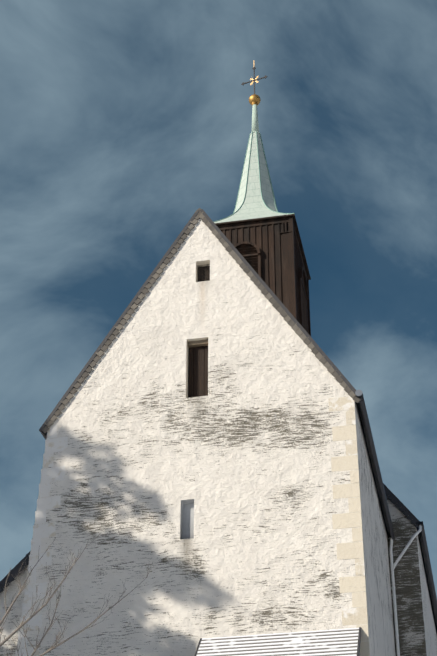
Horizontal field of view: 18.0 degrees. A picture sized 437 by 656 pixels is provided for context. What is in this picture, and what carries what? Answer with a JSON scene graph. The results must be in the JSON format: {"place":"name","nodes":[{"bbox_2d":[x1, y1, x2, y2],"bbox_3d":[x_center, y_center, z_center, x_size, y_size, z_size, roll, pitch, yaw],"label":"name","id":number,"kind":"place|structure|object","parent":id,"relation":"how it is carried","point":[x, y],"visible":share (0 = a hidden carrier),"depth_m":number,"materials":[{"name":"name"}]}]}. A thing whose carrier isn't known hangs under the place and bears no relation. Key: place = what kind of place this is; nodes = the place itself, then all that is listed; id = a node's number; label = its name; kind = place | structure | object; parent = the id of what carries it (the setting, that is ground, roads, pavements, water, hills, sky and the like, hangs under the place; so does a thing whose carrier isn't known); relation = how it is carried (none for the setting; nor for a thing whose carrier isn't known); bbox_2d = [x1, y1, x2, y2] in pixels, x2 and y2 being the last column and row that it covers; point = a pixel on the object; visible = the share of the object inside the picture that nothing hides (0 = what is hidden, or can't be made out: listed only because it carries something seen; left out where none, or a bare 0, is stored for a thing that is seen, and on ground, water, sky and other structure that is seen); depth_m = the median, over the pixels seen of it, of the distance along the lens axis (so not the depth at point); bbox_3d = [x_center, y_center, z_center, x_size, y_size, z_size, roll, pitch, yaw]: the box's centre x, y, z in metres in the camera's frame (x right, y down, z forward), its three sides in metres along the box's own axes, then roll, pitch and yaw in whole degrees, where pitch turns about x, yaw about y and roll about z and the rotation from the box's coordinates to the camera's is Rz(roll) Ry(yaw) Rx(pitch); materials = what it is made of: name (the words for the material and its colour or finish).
{"place":"outdoors","nodes":[
{"label":"outdoors","id":0,"kind":"place"},
{"bbox_2d":[0,0,436,596],"label":"sky","id":1,"kind":"structure","parent":0,"point":[121,120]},
{"bbox_3d":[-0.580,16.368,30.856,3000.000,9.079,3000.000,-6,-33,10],"label":"ground","id":2,"kind":"structure","parent":0,"visible":0},
{"bbox_2d":[0,556,28,655],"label":"annexe","id":3,"kind":"structure","parent":2,"relation":"on","point":[8,647],"depth_m":37.90,"materials":[{"name":"paint"}]},
{"bbox_2d":[0,552,29,592],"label":"roof","id":4,"kind":"structure","parent":3,"relation":"attached to","point":[14,572],"depth_m":38.27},
{"bbox_2d":[0,533,152,655],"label":"bare tree","id":5,"kind":"object","parent":2,"relation":"on","point":[22,624],"visible":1,"depth_m":28.77,"materials":[{"name":"brown plant"}]},
{"bbox_2d":[17,218,395,655],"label":"nave walls","id":6,"kind":"structure","parent":2,"relation":"on","point":[244,451],"depth_m":38.53,"materials":[{"name":"paint"}]},
{"bbox_2d":[15,397,369,655],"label":"quoins","id":7,"kind":"object","parent":6,"relation":"attached to","point":[356,584],"visible":0.81,"depth_m":37.69,"materials":[{"name":"stone"}]},
{"bbox_2d":[180,260,209,538],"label":"opening reveals","id":8,"kind":"object","parent":6,"relation":"attached to","point":[187,521],"visible":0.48,"depth_m":38.36,"materials":[{"name":"white paint"}]},
{"bbox_2d":[187,264,209,397],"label":"window shutters","id":9,"kind":"object","parent":6,"relation":"in","point":[197,370],"visible":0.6,"depth_m":40.78,"materials":[{"name":"brown wood"}]},
{"bbox_2d":[389,525,421,655],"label":"downpipes","id":10,"kind":"object","parent":6,"relation":"attached to","point":[392,566],"visible":0.92,"depth_m":46.28,"materials":[{"name":"grey metal"}]},
{"bbox_2d":[194,627,360,655],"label":"porch roof","id":11,"kind":"structure","parent":2,"relation":"on","point":[339,642],"depth_m":35.03,"materials":[{"name":"white metal"}]},
{"bbox_2d":[386,494,436,655],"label":"section walls","id":12,"kind":"structure","parent":2,"relation":"on","point":[417,632],"depth_m":46.38,"materials":[{"name":"paint"}]},
{"bbox_2d":[39,209,436,631],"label":"roofs","id":13,"kind":"structure","parent":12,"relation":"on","point":[345,380],"depth_m":42.03,"materials":[{"name":"stone"}]},
{"bbox_2d":[40,208,362,432],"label":"gable roof tiles","id":14,"kind":"object","parent":13,"relation":"attached to","point":[275,305],"visible":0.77,"depth_m":41.43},
{"bbox_2d":[217,217,310,335],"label":"bell tower","id":15,"kind":"structure","parent":13,"relation":"on","point":[269,252],"depth_m":53.39,"materials":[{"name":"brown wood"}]},
{"bbox_2d":[214,131,310,279],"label":"spire","id":16,"kind":"structure","parent":15,"relation":"on","point":[253,208],"depth_m":56.65,"materials":[{"name":"green metal"}]},
{"bbox_2d":[214,131,294,221],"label":"spire ridges","id":17,"kind":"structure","parent":16,"relation":"attached to","point":[259,178],"depth_m":57.52,"materials":[{"name":"green metal"}]},
{"bbox_2d":[251,104,258,133],"bbox_3d":[1.586,-9.018,59.736,0.470,1.740,0.470,-6,-33,10],"label":"spire shaft","id":18,"kind":"object","parent":16,"relation":"on","point":[255,125],"visible":0.67,"depth_m":59.60,"materials":[{"name":"green metal"}]},
{"bbox_2d":[249,94,260,104],"bbox_3d":[1.586,-9.960,60.331,0.520,0.567,0.520,-6,-33,10],"label":"gold ball","id":19,"kind":"object","parent":18,"relation":"on","point":[254,99],"visible":0.88,"depth_m":60.15,"materials":[{"name":"gold metal"}]},
{"bbox_2d":[241,67,267,93],"bbox_3d":[1.586,-11.102,61.054,1.265,2.030,0.035,-14,-35,20],"label":"cross","id":20,"kind":"object","parent":19,"relation":"on","point":[252,79],"visible":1,"depth_m":60.97,"materials":[{"name":"gold metal"}]},
{"bbox_2d":[356,393,436,626],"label":"gutters","id":21,"kind":"object","parent":13,"relation":"on","point":[424,555],"visible":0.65,"depth_m":45.55,"materials":[{"name":"metal"}]},
{"bbox_2d":[355,390,362,395],"bbox_3d":[3.950,1.828,38.731,0.206,0.206,0.020,-6,-33,10],"label":"gutter end","id":22,"kind":"object","parent":21,"relation":"attached to","point":[358,392],"visible":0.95,"depth_m":38.72,"materials":[{"name":"silver metal"}]},
{"bbox_2d":[384,486,422,528],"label":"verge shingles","id":23,"kind":"object","parent":13,"relation":"attached to","point":[400,506],"visible":0.06,"depth_m":47.53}
]}

